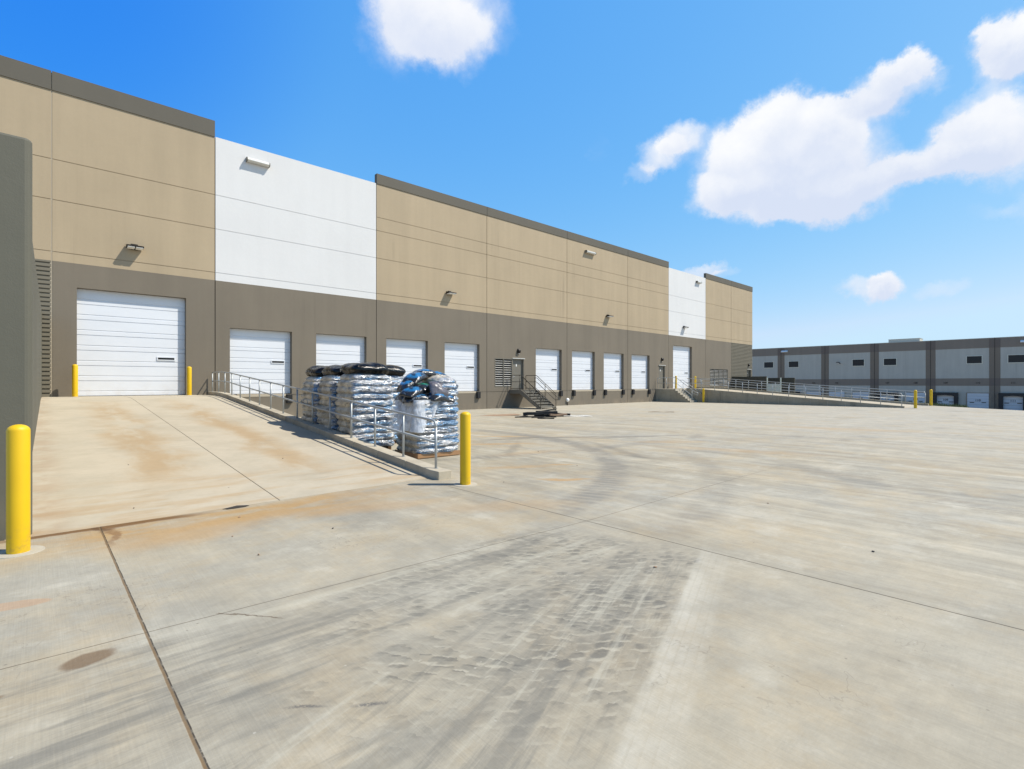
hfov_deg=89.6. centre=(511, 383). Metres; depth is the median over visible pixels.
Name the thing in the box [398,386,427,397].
sack
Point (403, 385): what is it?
sack
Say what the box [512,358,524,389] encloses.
personnel door
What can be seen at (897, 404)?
ramp
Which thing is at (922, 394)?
dock door
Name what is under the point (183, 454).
ramp
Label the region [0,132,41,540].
screen wall
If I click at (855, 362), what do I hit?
window
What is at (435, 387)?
sack
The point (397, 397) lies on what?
sack
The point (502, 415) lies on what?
cardboard panel
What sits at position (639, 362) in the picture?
dock door
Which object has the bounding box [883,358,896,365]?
window
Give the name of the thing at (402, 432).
railing
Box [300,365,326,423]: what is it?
wrapped pallet load
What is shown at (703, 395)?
bollard
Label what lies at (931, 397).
bollard
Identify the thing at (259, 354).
dock door
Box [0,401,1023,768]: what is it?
ground
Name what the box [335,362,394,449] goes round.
wrapped pallet load
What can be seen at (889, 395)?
dock door
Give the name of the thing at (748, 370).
personnel door
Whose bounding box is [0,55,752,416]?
warehouse
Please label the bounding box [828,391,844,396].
dock door
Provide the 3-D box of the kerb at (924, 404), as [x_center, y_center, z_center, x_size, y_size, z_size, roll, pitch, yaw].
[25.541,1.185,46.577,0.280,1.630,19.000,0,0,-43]
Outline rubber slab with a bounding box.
[523,411,557,414]
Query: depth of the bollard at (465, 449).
8.60 m
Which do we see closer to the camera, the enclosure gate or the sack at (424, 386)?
the sack at (424, 386)
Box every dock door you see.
[230,328,289,393]
[316,334,363,365]
[386,339,425,375]
[445,342,476,390]
[536,348,558,389]
[572,351,591,389]
[604,353,620,388]
[632,355,646,388]
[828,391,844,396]
[852,391,868,398]
[876,392,898,400]
[906,392,924,402]
[933,392,957,405]
[966,393,988,408]
[998,393,1023,410]
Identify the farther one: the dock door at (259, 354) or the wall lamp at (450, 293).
the wall lamp at (450, 293)
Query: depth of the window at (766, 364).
114.86 m
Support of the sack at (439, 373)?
on the sack
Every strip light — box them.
[246,157,269,167]
[585,250,595,254]
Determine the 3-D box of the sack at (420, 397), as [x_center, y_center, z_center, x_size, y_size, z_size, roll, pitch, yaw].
[-2.175,0.329,11.812,0.660,0.206,0.440,-3,6,-29]
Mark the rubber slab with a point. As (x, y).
(540, 413)
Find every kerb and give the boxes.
[208,392,450,479]
[686,388,904,407]
[696,387,928,405]
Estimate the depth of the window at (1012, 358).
85.95 m
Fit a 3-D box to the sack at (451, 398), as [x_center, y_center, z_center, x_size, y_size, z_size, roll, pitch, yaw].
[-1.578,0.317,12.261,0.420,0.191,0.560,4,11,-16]
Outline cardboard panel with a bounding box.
[482,414,520,415]
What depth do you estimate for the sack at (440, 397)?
11.78 m
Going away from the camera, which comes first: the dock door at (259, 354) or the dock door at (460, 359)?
the dock door at (259, 354)
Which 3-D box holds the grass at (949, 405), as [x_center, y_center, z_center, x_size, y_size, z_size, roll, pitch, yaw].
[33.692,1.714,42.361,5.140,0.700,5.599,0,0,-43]
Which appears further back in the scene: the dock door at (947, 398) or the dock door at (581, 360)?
the dock door at (947, 398)
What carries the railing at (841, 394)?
on the kerb at (715, 396)
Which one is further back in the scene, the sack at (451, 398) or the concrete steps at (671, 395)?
the concrete steps at (671, 395)
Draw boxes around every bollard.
[0,424,44,558]
[72,364,77,396]
[187,366,191,394]
[453,412,476,486]
[701,388,705,402]
[914,390,916,407]
[930,389,932,405]
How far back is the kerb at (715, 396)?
42.45 m
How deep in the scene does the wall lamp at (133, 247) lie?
21.25 m
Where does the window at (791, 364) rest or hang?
in the distant warehouse at (986, 373)
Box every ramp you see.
[4,395,428,540]
[682,388,920,407]
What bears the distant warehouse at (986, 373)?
on the ground at (522, 603)
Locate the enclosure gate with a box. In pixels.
[767,378,780,391]
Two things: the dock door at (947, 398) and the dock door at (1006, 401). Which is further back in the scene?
the dock door at (947, 398)
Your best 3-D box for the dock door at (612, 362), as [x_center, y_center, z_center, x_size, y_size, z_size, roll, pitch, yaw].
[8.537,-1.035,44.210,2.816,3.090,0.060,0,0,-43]
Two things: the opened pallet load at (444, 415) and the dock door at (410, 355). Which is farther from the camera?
the dock door at (410, 355)
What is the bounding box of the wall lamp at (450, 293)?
[446,291,455,294]
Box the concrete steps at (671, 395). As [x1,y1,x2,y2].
[656,377,701,401]
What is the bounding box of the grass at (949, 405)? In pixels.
[895,400,968,407]
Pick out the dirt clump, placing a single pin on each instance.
(238, 506)
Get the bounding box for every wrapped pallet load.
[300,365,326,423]
[316,365,344,430]
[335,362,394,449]
[385,365,405,442]
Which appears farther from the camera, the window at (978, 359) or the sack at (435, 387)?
the window at (978, 359)
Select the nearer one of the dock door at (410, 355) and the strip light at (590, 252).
the dock door at (410, 355)
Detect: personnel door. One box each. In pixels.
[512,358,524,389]
[659,365,665,388]
[747,369,751,376]
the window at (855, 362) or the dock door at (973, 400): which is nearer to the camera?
the dock door at (973, 400)
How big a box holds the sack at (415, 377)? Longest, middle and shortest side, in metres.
0.660 x 0.440 x 0.206 m
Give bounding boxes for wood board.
[549,413,566,415]
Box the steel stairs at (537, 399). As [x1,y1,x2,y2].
[509,375,557,409]
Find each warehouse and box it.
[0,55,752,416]
[752,336,1023,410]
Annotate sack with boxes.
[395,393,403,403]
[396,380,422,392]
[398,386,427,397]
[402,372,428,383]
[402,394,429,402]
[413,369,435,375]
[413,383,429,391]
[427,392,449,401]
[428,381,448,395]
[429,371,445,376]
[448,396,454,401]
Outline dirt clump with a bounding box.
[224,505,248,508]
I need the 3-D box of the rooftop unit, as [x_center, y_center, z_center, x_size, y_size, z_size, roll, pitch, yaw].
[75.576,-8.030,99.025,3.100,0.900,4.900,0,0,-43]
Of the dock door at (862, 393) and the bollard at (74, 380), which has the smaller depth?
the bollard at (74, 380)
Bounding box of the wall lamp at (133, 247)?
[126,244,143,250]
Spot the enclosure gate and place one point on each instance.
(778, 387)
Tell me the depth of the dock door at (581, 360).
41.51 m
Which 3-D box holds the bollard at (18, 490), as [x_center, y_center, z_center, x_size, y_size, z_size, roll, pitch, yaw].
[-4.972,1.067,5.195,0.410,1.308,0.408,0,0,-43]
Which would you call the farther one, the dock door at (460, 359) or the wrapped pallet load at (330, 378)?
the dock door at (460, 359)
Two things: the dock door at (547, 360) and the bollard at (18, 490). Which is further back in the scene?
the dock door at (547, 360)
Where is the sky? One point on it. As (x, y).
(857, 166)
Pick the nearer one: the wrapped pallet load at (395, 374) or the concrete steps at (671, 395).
the wrapped pallet load at (395, 374)
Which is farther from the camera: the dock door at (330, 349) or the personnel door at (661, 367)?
the personnel door at (661, 367)
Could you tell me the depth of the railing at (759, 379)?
57.98 m
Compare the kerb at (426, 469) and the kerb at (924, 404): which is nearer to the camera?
the kerb at (426, 469)
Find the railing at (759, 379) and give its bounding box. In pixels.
[732,376,794,392]
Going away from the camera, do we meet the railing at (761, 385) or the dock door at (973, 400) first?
the railing at (761, 385)
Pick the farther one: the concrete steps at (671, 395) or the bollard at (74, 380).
the concrete steps at (671, 395)
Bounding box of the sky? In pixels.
[0,0,1023,348]
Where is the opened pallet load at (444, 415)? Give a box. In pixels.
[388,375,459,458]
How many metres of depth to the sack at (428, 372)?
12.40 m
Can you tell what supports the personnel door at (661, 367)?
in the warehouse at (286, 271)
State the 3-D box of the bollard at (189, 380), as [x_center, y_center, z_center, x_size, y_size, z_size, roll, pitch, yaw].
[-13.982,-0.099,22.341,0.410,1.270,0.408,0,0,-43]
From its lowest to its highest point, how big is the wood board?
0.113 m
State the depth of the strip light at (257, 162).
24.55 m
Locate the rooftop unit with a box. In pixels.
[889,338,922,341]
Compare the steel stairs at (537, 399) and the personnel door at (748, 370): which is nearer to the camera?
the steel stairs at (537, 399)
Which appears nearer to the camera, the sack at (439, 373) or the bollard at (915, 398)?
the sack at (439, 373)
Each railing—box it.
[211,372,437,468]
[687,378,901,405]
[697,378,925,403]
[732,376,794,392]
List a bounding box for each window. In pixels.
[764,362,773,367]
[788,361,798,367]
[852,359,864,365]
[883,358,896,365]
[966,355,982,363]
[1007,354,1023,362]
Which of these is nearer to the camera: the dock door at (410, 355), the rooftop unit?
the dock door at (410, 355)

